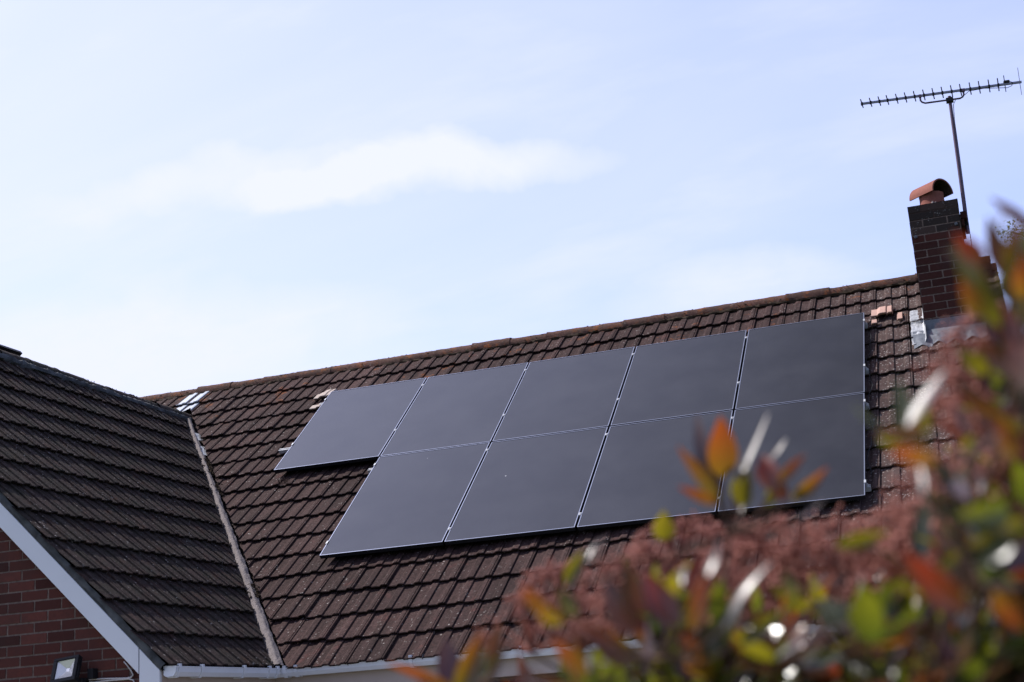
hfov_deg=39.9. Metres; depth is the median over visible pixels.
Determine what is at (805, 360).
solar panel
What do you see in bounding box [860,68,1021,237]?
tv aerial
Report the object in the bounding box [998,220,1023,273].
tree
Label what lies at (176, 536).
brick house
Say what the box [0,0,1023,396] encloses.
sky
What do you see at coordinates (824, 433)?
solar panel
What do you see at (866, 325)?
mounting rail
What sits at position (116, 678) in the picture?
wall cable
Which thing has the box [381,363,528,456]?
solar panel
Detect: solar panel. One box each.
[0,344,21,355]
[274,378,426,472]
[319,442,489,558]
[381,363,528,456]
[444,427,608,544]
[492,347,634,441]
[577,410,732,530]
[611,330,746,425]
[718,393,865,514]
[735,313,864,409]
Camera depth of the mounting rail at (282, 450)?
13.93 m
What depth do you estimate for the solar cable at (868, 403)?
12.27 m
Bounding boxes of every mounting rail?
[279,364,868,453]
[319,319,867,404]
[325,480,870,543]
[367,399,869,472]
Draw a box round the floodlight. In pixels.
[50,654,97,681]
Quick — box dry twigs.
[277,476,288,484]
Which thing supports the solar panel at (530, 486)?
attached to the mounting rail at (732, 418)
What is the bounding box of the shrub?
[387,198,1023,681]
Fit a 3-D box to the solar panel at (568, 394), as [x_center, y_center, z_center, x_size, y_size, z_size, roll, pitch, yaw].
[0.540,0.515,13.888,1.134,0.037,1.722,-9,22,18]
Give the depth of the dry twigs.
13.86 m
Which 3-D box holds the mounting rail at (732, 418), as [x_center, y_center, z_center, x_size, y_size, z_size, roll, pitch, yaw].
[0.854,0.868,12.871,4.711,0.108,0.210,-9,22,18]
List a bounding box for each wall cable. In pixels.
[89,661,133,679]
[89,678,134,681]
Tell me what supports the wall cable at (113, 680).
attached to the brick house
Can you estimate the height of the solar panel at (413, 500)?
0.035 m
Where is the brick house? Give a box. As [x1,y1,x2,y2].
[0,178,1005,681]
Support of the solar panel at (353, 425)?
attached to the mounting rail at (866, 325)
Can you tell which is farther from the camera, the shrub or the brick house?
the brick house
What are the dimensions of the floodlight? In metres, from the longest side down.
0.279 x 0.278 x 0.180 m
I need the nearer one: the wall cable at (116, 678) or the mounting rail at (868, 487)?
the wall cable at (116, 678)
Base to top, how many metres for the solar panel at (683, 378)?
0.035 m
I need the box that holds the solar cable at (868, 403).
[865,332,873,474]
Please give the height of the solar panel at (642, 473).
0.037 m

